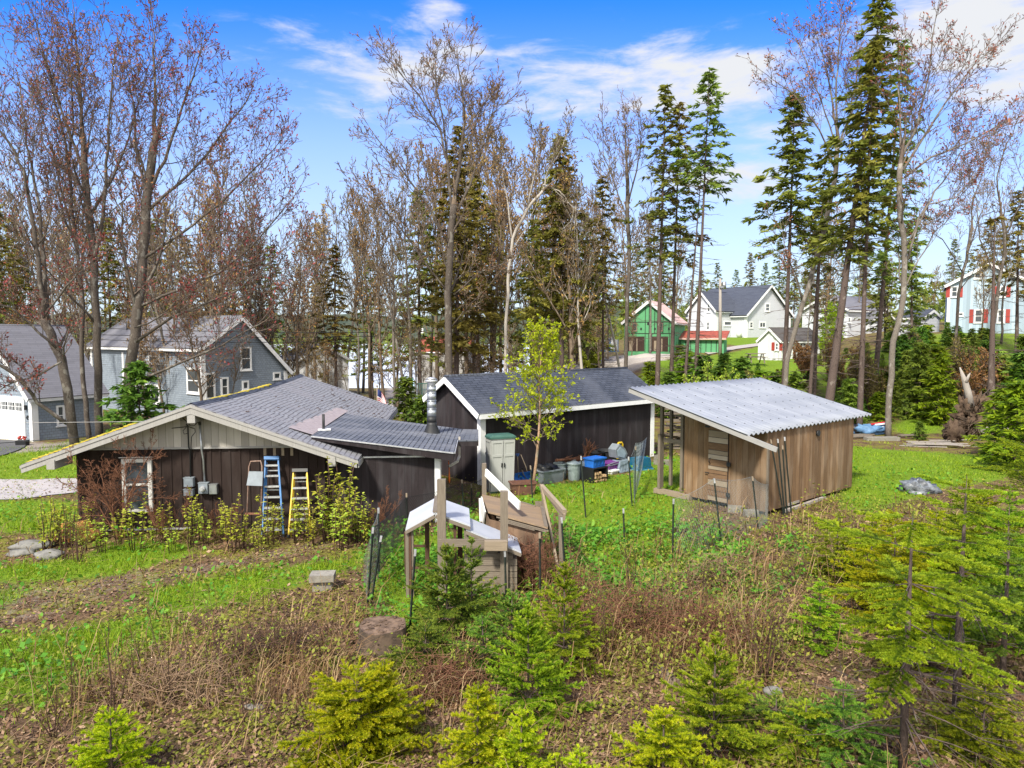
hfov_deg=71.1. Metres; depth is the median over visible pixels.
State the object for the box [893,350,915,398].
spruce tree
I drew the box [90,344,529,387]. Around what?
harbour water
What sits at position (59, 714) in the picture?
bare shrub
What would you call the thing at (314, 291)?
bare tree
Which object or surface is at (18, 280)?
spruce tree
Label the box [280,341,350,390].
white house
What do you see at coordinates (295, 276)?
bare tree
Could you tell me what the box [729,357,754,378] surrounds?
spruce tree
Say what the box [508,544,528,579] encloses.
dead bush
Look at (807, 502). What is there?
loose board
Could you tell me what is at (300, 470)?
stepladder
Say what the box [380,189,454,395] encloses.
spruce tree
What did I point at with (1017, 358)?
spruce tree
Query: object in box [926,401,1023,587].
fir tree
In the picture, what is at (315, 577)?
concrete slab
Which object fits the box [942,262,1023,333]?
blue house
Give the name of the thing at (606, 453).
black tub
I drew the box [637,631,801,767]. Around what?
young spruce
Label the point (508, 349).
bare tree
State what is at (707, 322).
window
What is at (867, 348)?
spruce tree
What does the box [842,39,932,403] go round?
spruce tree
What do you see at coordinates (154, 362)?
bare tree
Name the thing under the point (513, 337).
spruce tree
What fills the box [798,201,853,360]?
bare tree
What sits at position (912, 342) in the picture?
spruce tree
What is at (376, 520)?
wire netting
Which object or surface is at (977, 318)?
window
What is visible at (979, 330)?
spruce tree
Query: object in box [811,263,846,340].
spruce tree
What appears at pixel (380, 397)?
flag on staff
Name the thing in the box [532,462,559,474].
black bag
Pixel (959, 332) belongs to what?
spruce tree
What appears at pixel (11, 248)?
spruce tree
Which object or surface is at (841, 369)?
bare thicket
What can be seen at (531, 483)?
metal post
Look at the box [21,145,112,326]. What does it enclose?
bare tree
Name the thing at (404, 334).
bare tree
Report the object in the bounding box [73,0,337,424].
maple tree
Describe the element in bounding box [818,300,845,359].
leafing tree
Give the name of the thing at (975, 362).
spruce tree
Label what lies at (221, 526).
knotweed clump
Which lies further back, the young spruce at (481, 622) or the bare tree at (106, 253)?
the bare tree at (106, 253)
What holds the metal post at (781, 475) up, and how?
on the ground at (636, 370)
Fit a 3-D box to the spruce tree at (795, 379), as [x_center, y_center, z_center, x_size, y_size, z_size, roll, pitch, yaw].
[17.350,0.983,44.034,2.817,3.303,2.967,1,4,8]
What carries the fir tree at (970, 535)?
on the ground at (636, 370)
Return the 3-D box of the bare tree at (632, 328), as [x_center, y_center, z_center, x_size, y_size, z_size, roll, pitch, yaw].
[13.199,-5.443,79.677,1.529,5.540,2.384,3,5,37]
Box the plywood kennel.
[479,494,547,574]
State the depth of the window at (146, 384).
51.79 m
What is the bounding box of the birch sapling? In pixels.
[488,314,584,479]
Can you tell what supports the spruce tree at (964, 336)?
on the ground at (636, 370)
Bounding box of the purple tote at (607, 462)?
[605,460,618,469]
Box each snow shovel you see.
[514,454,521,479]
[521,467,531,479]
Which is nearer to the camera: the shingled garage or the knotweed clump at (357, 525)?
the knotweed clump at (357, 525)
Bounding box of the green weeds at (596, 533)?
[0,451,994,717]
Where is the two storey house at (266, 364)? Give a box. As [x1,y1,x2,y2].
[86,315,293,413]
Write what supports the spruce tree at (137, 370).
on the ground at (636, 370)
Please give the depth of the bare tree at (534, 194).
68.33 m
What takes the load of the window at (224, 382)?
in the two storey house at (266, 364)
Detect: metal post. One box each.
[367,527,373,605]
[370,536,381,607]
[377,508,379,577]
[409,549,416,626]
[461,479,463,505]
[504,551,506,599]
[530,465,532,504]
[539,532,540,600]
[560,517,564,562]
[580,456,585,517]
[622,508,624,541]
[628,457,632,505]
[634,446,635,490]
[672,499,674,557]
[713,478,721,539]
[751,476,758,528]
[770,440,783,514]
[777,439,784,513]
[782,445,787,514]
[784,437,791,512]
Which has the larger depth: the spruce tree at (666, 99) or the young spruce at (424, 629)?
the spruce tree at (666, 99)
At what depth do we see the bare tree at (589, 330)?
76.20 m
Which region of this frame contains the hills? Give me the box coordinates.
[3,302,896,343]
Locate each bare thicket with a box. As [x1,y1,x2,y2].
[792,339,818,381]
[819,335,865,398]
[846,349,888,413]
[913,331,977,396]
[953,346,1008,395]
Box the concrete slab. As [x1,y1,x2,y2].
[309,570,335,582]
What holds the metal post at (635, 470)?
on the ground at (636, 370)
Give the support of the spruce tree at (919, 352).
on the ground at (636, 370)
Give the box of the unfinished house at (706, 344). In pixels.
[621,300,729,355]
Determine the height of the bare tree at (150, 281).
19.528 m
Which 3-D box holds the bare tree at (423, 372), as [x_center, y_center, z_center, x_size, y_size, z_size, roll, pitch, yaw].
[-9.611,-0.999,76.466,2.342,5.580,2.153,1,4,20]
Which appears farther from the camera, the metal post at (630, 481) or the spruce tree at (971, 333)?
the spruce tree at (971, 333)
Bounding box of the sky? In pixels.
[0,0,1023,318]
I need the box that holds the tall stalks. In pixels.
[0,489,1022,722]
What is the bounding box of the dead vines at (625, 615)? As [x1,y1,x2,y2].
[538,564,697,658]
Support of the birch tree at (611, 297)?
on the ground at (636, 370)
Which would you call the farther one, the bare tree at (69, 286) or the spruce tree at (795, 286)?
the spruce tree at (795, 286)
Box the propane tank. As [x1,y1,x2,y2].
[736,329,741,337]
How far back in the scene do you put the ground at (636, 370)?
15.31 m
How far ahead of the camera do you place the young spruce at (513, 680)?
10.17 m
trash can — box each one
[553,462,567,478]
[566,460,580,480]
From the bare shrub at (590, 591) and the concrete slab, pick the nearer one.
the bare shrub at (590, 591)
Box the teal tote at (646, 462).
[630,456,653,470]
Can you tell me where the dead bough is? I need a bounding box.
[555,438,601,461]
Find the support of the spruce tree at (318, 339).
on the ground at (636, 370)
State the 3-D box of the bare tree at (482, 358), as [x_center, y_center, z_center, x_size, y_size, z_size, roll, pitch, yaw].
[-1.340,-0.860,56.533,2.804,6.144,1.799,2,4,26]
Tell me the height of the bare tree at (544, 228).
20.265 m
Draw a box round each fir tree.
[723,688,803,737]
[734,698,849,767]
[770,677,935,767]
[780,578,860,655]
[795,510,1023,767]
[801,511,865,585]
[820,508,955,651]
[824,512,904,587]
[852,473,1023,754]
[854,558,994,687]
[898,477,1023,627]
[898,505,974,584]
[911,672,1023,767]
[921,532,1023,689]
[924,484,1023,656]
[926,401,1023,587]
[944,494,1023,564]
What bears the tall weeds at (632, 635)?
on the ground at (636, 370)
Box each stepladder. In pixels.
[261,456,284,536]
[287,468,310,537]
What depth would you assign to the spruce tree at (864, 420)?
43.58 m
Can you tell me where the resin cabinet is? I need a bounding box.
[485,433,515,493]
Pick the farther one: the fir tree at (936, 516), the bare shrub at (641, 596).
the fir tree at (936, 516)
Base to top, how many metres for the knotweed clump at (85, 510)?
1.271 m
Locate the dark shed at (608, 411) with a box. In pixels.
[422,367,654,484]
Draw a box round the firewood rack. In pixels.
[581,466,607,483]
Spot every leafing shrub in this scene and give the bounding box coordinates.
[578,349,601,368]
[681,361,740,383]
[744,368,767,378]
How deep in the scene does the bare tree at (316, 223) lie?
78.02 m
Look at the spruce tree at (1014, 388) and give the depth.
28.19 m
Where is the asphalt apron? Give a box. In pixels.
[0,439,29,454]
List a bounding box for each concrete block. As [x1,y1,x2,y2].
[312,582,332,591]
[728,505,741,512]
[743,509,758,516]
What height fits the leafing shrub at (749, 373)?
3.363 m
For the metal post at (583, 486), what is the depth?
21.03 m
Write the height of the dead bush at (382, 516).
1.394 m
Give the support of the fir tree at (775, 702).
on the ground at (636, 370)
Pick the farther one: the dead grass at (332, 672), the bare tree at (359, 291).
the bare tree at (359, 291)
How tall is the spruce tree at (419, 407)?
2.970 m
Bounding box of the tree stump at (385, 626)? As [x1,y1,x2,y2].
[355,615,411,657]
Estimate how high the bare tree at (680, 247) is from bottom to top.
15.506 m
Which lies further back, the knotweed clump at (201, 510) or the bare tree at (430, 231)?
the bare tree at (430, 231)
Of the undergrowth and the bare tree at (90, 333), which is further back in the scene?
the bare tree at (90, 333)
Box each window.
[56,405,66,426]
[119,457,153,511]
[136,384,159,404]
[148,351,160,364]
[186,367,198,394]
[205,373,215,399]
[220,377,228,394]
[240,347,252,370]
[241,380,248,390]
[273,372,281,380]
[706,321,709,330]
[724,321,731,325]
[759,321,765,327]
[765,303,769,311]
[775,342,778,350]
[950,286,957,297]
[973,272,981,279]
[973,309,982,323]
[996,309,1004,323]
[999,286,1005,297]
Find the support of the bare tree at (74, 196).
on the ground at (636, 370)
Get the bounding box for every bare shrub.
[22,678,68,737]
[54,512,87,559]
[59,625,80,708]
[65,505,92,561]
[94,623,137,721]
[123,626,142,681]
[145,596,192,702]
[168,610,227,693]
[190,582,259,678]
[232,660,260,722]
[246,615,283,668]
[397,662,425,698]
[436,628,479,688]
[574,568,599,623]
[590,582,617,660]
[620,544,639,587]
[625,548,664,638]
[636,555,686,622]
[681,555,717,607]
[716,567,792,678]
[723,573,768,660]
[783,544,808,587]
[825,531,849,579]
[845,547,868,572]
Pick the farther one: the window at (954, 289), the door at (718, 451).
the window at (954, 289)
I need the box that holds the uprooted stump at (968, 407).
[948,367,994,438]
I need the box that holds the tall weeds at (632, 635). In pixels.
[0,479,1023,727]
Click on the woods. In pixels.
(941, 307)
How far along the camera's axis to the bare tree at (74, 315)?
60.78 m
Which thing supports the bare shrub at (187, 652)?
on the ground at (636, 370)
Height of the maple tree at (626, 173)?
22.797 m
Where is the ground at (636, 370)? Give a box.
[0,322,1023,767]
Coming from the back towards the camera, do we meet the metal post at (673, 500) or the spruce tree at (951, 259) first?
the spruce tree at (951, 259)
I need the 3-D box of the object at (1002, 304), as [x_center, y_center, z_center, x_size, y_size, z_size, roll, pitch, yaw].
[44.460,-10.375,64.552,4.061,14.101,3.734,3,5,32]
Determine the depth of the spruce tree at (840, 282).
119.01 m
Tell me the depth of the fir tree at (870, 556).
15.46 m
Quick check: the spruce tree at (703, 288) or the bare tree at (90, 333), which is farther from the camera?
the spruce tree at (703, 288)
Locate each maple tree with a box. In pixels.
[0,0,133,439]
[0,0,188,436]
[0,6,111,444]
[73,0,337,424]
[335,12,533,374]
[579,85,660,366]
[735,0,868,385]
[870,0,1023,435]
[911,113,1006,353]
[948,83,1023,323]
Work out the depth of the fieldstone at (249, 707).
10.34 m
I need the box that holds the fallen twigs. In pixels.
[0,475,1023,767]
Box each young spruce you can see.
[66,704,170,767]
[277,656,445,767]
[345,659,421,764]
[368,616,468,684]
[404,542,498,644]
[428,681,516,767]
[433,536,508,632]
[445,612,531,681]
[460,600,599,744]
[468,589,542,665]
[483,707,560,767]
[508,561,614,676]
[559,744,600,767]
[604,704,721,767]
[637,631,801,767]
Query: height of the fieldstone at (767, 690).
0.128 m
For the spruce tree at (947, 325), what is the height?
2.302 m
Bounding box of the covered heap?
[896,477,942,494]
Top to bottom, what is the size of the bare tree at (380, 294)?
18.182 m
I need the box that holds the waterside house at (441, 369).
[415,328,481,387]
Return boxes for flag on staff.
[376,385,385,403]
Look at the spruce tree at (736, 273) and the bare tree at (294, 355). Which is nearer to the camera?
the bare tree at (294, 355)
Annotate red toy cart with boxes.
[870,421,891,426]
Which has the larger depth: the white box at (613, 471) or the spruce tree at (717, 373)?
the spruce tree at (717, 373)
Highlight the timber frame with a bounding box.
[437,463,566,599]
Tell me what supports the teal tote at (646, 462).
on the ground at (636, 370)
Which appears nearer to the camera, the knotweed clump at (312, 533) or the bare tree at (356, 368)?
the knotweed clump at (312, 533)
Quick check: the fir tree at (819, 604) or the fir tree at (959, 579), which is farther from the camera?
the fir tree at (819, 604)
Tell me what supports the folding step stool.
on the ground at (636, 370)
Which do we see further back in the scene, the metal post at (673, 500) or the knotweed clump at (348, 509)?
the knotweed clump at (348, 509)
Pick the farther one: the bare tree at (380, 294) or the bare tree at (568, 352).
the bare tree at (568, 352)
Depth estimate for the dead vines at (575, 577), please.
14.67 m
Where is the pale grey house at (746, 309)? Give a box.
[685,285,794,337]
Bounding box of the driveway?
[0,478,77,498]
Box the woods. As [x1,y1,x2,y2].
[72,265,1008,365]
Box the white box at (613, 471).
[608,469,619,473]
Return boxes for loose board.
[785,496,825,512]
[853,435,872,437]
[897,434,914,436]
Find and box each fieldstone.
[6,548,36,556]
[7,539,56,550]
[33,549,64,559]
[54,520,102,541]
[244,703,264,710]
[763,686,783,694]
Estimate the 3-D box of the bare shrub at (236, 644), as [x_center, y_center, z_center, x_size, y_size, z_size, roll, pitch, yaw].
[-4.517,3.943,11.265,0.978,1.458,0.607,1,4,19]
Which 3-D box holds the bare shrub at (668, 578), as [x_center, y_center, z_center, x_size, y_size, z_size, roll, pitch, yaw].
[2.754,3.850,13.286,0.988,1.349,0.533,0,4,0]
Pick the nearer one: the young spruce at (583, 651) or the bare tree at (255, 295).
the young spruce at (583, 651)
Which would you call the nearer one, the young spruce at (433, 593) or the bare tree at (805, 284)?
the young spruce at (433, 593)
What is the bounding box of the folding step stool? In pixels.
[245,460,262,536]
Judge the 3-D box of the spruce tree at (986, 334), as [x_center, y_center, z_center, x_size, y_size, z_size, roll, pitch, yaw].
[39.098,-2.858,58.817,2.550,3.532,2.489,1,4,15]
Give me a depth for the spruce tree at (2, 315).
62.55 m
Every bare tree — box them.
[0,195,31,324]
[0,256,20,322]
[1,310,33,324]
[15,221,56,321]
[17,295,79,342]
[18,210,51,324]
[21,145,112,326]
[26,166,88,324]
[44,233,88,359]
[47,211,111,353]
[54,311,105,366]
[55,155,110,357]
[61,176,126,327]
[84,333,102,356]
[85,315,92,361]
[90,171,144,318]
[101,136,194,320]
[110,184,173,317]
[114,225,162,324]
[116,201,169,374]
[120,305,159,409]
[131,208,169,315]
[138,315,169,412]
[144,191,198,334]
[152,191,246,331]
[153,298,172,316]
[161,201,209,316]
[162,290,241,400]
[178,176,226,320]
[195,135,248,315]
[213,210,253,314]
[214,163,271,322]
[229,329,255,393]
[231,220,299,356]
[233,201,298,341]
[234,183,287,328]
[253,211,318,375]
[277,220,338,376]
[278,216,317,359]
[281,343,305,372]
[282,318,312,377]
[285,221,343,381]
[286,203,330,379]
[298,327,332,382]
[313,341,348,384]
[319,186,372,385]
[325,185,380,392]
[332,354,347,390]
[335,186,375,394]
[344,189,375,357]
[348,188,396,398]
[350,141,415,406]
[351,340,364,383]
[352,172,411,396]
[356,187,404,405]
[367,307,415,408]
[368,142,431,414]
[373,346,390,389]
[391,321,431,417]
[394,141,443,376]
[401,150,454,383]
[408,132,470,373]
[414,350,429,395]
[427,141,500,373]
[432,354,442,378]
[434,327,471,376]
[442,313,470,373]
[443,114,495,376]
[453,163,488,364]
[461,303,498,373]
[463,129,527,371]
[464,105,528,371]
[467,144,533,372]
[477,335,503,372]
[481,170,522,371]
[484,322,524,372]
[502,124,551,363]
[506,154,559,369]
[514,320,529,368]
[517,148,607,368]
[523,179,577,368]
[527,330,557,369]
[530,151,583,364]
[543,183,606,353]
[557,309,583,368]
[572,289,605,349]
[581,195,626,351]
[581,300,611,367]
[600,293,617,358]
[607,196,656,312]
[621,195,664,353]
[628,310,639,355]
[662,232,688,313]
[793,256,824,353]
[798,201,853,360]
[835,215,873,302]
[876,257,899,316]
[892,222,919,284]
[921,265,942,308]
[937,249,959,293]
[972,250,998,337]
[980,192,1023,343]
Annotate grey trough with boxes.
[531,467,565,483]
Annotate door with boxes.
[0,395,26,439]
[705,425,729,502]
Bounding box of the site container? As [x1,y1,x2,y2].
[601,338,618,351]
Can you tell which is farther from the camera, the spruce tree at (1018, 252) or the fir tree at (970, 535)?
the spruce tree at (1018, 252)
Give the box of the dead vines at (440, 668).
[397,634,509,714]
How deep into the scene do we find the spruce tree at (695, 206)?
47.57 m
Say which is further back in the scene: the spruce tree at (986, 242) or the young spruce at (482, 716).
the spruce tree at (986, 242)
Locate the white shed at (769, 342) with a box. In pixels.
[756,327,820,359]
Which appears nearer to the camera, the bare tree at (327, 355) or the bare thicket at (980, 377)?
the bare thicket at (980, 377)
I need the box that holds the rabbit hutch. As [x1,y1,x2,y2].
[404,496,521,597]
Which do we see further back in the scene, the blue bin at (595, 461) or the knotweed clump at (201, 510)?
the blue bin at (595, 461)
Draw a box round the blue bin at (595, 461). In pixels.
[583,455,606,467]
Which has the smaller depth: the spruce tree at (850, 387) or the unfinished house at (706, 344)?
the spruce tree at (850, 387)
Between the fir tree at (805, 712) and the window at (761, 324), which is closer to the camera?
the fir tree at (805, 712)
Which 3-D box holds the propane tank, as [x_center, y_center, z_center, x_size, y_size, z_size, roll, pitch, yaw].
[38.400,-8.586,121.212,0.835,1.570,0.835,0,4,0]
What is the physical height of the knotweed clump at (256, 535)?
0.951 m
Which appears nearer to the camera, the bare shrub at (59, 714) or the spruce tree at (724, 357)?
the bare shrub at (59, 714)
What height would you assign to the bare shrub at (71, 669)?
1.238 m
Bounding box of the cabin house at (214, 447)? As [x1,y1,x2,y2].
[19,374,478,531]
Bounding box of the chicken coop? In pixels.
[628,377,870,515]
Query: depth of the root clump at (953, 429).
35.62 m
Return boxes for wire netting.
[363,508,378,598]
[631,439,645,502]
[674,477,768,551]
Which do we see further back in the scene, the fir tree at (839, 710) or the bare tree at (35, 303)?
the bare tree at (35, 303)
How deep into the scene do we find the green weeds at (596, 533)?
16.45 m
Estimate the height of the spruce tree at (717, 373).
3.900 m
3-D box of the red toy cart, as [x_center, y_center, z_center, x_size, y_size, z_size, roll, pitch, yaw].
[19.777,2.272,38.411,1.053,0.534,0.282,0,4,-6]
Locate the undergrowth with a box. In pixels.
[0,432,1023,767]
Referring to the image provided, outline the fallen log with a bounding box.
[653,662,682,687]
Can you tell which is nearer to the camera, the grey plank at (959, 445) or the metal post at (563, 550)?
the metal post at (563, 550)
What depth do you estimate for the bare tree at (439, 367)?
80.48 m
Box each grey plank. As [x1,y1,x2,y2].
[899,445,946,447]
[906,441,950,442]
[907,442,939,442]
[913,443,967,443]
[944,444,977,446]
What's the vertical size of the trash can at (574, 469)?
0.749 m
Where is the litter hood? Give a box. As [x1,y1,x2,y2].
[608,443,626,458]
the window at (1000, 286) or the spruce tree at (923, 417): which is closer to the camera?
the spruce tree at (923, 417)
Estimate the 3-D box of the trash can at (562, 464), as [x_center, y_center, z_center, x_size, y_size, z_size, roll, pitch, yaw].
[1.819,3.247,26.883,0.577,0.580,0.550,0,4,0]
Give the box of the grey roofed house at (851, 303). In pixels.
[802,295,894,339]
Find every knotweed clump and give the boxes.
[35,503,58,549]
[39,496,61,543]
[49,497,79,547]
[50,498,67,545]
[78,515,90,550]
[81,494,97,527]
[91,515,109,553]
[109,512,124,544]
[119,503,134,537]
[120,493,147,552]
[148,514,160,542]
[154,501,172,541]
[164,517,180,552]
[181,488,200,547]
[187,509,203,540]
[197,513,212,545]
[216,504,229,540]
[218,493,241,552]
[231,510,249,550]
[249,515,266,552]
[254,493,278,544]
[269,503,283,536]
[288,493,302,543]
[296,498,311,539]
[303,506,316,547]
[311,473,342,540]
[316,491,336,543]
[321,477,344,538]
[324,456,356,538]
[329,503,349,550]
[334,501,348,538]
[335,487,358,544]
[344,488,366,541]
[351,501,367,542]
[360,500,375,541]
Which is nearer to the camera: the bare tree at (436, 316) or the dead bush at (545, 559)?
the dead bush at (545, 559)
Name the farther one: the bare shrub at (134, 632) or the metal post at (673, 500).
the metal post at (673, 500)
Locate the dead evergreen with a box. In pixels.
[55,427,182,538]
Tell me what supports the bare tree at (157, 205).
on the ground at (636, 370)
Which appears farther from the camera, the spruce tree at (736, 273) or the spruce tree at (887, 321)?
the spruce tree at (736, 273)
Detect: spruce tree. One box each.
[0,204,50,323]
[0,218,40,324]
[0,253,15,323]
[66,217,134,354]
[95,360,184,432]
[128,218,189,316]
[175,239,204,314]
[225,240,274,340]
[252,244,294,354]
[287,274,332,379]
[307,244,361,386]
[341,260,391,399]
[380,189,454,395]
[386,376,423,421]
[402,395,426,423]
[410,125,512,373]
[437,177,517,372]
[460,203,530,373]
[495,217,568,366]
[511,133,606,369]
[550,247,609,363]
[568,218,616,368]
[573,175,637,367]
[620,83,700,407]
[621,246,648,328]
[632,221,668,303]
[638,361,660,385]
[648,101,715,383]
[649,239,681,311]
[655,371,680,418]
[660,143,718,381]
[663,67,742,380]
[667,344,685,377]
[673,351,702,383]
[681,279,695,328]
[688,354,715,382]
[692,270,706,300]
[705,364,733,381]
[710,263,722,288]
[715,353,734,378]
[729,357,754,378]
[730,269,739,286]
[740,252,758,285]
[741,90,847,384]
[753,363,760,372]
[754,369,771,379]
[759,262,772,284]
[768,239,792,319]
[768,371,781,383]
[782,142,846,394]
[785,259,801,326]
[788,373,805,391]
[793,197,839,398]
[798,0,918,400]
[799,255,821,319]
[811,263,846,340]
[817,355,822,364]
[824,37,898,424]
[834,260,853,295]
[837,378,867,423]
[841,348,849,357]
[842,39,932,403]
[854,261,906,339]
[854,264,873,299]
[855,398,870,422]
[863,369,878,409]
[865,343,872,353]
[866,391,895,421]
[874,366,906,412]
[879,354,886,366]
[881,333,890,351]
[882,331,892,351]
[885,218,938,341]
[887,343,918,392]
[891,342,938,419]
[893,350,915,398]
[894,353,901,390]
[895,340,907,376]
[897,363,916,397]
[898,334,909,343]
[906,318,919,344]
[908,364,943,418]
[909,338,924,355]
[909,351,958,425]
[911,327,930,356]
[911,421,929,439]
[912,344,953,395]
[915,326,939,355]
[923,324,940,346]
[938,327,951,344]
[940,239,964,303]
[940,322,952,341]
[940,393,957,422]
[941,336,951,346]
[944,333,967,348]
[948,404,957,420]
[950,326,970,346]
[952,350,978,410]
[956,333,967,354]
[958,331,969,347]
[960,205,1023,397]
[961,388,1023,457]
[962,380,1023,474]
[964,328,979,353]
[965,252,976,272]
[967,219,1014,268]
[973,328,984,348]
[976,328,999,355]
[977,334,1001,353]
[979,190,1023,351]
[979,339,996,355]
[982,354,1014,388]
[995,347,1006,374]
[995,352,1023,420]
[1012,334,1023,360]
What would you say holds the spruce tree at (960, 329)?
on the ground at (636, 370)
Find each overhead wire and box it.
[0,323,368,332]
[3,426,186,442]
[17,420,186,422]
[71,333,374,337]
[87,339,357,342]
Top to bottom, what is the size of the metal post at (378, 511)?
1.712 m
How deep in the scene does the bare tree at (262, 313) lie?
57.50 m
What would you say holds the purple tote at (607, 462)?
on the ground at (636, 370)
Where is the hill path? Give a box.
[705,343,757,353]
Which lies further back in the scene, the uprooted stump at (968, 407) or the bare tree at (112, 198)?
the bare tree at (112, 198)
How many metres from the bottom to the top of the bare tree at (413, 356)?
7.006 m
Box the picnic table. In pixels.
[744,353,767,362]
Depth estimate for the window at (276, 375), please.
52.70 m
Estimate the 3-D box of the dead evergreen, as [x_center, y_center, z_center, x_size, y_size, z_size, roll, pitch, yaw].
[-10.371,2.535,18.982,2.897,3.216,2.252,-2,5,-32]
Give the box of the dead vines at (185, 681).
[61,633,279,719]
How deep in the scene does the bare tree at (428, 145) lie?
78.96 m
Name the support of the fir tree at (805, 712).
on the ground at (636, 370)
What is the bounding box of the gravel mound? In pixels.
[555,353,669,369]
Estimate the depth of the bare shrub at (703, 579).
13.99 m
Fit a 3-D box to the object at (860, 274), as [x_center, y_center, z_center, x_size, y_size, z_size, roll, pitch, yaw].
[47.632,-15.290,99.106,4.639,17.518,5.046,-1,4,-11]
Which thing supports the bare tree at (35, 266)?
on the ground at (636, 370)
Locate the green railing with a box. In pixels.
[414,383,426,398]
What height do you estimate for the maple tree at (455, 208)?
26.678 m
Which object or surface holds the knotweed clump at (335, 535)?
on the ground at (636, 370)
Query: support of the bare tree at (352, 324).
on the ground at (636, 370)
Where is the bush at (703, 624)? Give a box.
[633,585,776,672]
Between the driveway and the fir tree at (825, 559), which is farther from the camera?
the driveway
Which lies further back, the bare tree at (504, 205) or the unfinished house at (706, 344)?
the unfinished house at (706, 344)
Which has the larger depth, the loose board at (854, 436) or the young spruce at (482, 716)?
the loose board at (854, 436)
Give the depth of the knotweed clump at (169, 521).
18.55 m
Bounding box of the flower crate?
[15,435,29,445]
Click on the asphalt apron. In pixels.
(9, 449)
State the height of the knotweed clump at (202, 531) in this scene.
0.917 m
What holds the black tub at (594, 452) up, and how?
on the ground at (636, 370)
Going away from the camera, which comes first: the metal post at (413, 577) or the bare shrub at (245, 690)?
the bare shrub at (245, 690)
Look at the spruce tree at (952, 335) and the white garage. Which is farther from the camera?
the white garage
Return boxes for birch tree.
[0,139,44,313]
[0,160,73,306]
[482,95,590,371]
[539,172,604,368]
[571,150,623,358]
[576,185,625,366]
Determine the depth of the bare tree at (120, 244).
61.28 m
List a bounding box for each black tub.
[586,450,604,455]
[597,448,614,459]
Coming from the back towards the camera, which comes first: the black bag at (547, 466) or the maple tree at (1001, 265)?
the maple tree at (1001, 265)
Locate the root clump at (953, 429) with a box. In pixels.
[937,417,967,442]
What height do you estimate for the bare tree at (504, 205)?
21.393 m
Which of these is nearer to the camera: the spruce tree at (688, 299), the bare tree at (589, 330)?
the bare tree at (589, 330)
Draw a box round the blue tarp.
[853,423,884,434]
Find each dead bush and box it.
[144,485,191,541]
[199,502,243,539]
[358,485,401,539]
[508,534,556,590]
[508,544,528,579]
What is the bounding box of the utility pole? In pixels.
[718,278,725,355]
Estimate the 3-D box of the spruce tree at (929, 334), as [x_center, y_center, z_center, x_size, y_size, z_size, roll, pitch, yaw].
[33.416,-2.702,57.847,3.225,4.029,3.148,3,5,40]
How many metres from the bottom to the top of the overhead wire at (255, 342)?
0.963 m
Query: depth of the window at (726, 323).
123.27 m
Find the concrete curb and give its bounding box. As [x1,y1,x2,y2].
[863,436,899,440]
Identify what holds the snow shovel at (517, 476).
on the ground at (636, 370)
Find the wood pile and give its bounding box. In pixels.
[664,408,680,448]
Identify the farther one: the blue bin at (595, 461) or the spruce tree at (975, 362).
the spruce tree at (975, 362)
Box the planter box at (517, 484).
[508,479,536,495]
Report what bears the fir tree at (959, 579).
on the ground at (636, 370)
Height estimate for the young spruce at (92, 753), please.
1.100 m
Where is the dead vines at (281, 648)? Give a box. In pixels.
[194,606,365,682]
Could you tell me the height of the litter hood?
0.650 m
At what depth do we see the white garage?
78.51 m
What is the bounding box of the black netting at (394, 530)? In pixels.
[367,479,481,588]
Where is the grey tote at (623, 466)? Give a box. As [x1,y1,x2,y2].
[613,459,631,472]
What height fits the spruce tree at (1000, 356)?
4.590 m
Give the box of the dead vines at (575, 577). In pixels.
[520,552,620,606]
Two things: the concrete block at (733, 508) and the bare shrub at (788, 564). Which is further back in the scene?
the concrete block at (733, 508)
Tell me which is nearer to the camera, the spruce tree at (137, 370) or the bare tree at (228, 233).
the spruce tree at (137, 370)
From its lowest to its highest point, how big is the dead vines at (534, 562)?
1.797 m
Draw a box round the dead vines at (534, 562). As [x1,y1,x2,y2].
[508,530,573,591]
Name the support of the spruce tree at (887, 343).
on the ground at (636, 370)
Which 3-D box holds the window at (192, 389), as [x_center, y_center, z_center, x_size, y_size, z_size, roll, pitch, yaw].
[-21.681,-0.200,48.696,1.713,1.830,0.100,3,5,37]
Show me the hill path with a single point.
(741, 346)
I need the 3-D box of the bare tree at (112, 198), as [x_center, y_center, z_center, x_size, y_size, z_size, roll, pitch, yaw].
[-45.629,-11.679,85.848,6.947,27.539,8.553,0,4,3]
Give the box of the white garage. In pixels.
[896,309,942,334]
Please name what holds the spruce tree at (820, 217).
on the ground at (636, 370)
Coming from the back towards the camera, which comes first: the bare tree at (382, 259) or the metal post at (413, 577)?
the bare tree at (382, 259)
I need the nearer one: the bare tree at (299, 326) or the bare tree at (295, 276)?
the bare tree at (299, 326)
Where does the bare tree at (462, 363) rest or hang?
on the ground at (636, 370)
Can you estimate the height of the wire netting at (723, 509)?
1.732 m
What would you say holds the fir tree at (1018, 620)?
on the ground at (636, 370)
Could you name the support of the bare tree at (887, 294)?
on the ground at (636, 370)
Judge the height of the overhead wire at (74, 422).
1.026 m
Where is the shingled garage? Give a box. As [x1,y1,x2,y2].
[0,324,109,441]
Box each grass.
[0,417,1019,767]
[0,480,1023,767]
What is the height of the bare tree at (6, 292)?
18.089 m
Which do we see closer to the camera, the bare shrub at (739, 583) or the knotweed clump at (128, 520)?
the bare shrub at (739, 583)
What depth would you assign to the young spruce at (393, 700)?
9.35 m
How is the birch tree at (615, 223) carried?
on the ground at (636, 370)
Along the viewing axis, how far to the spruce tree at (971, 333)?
61.95 m

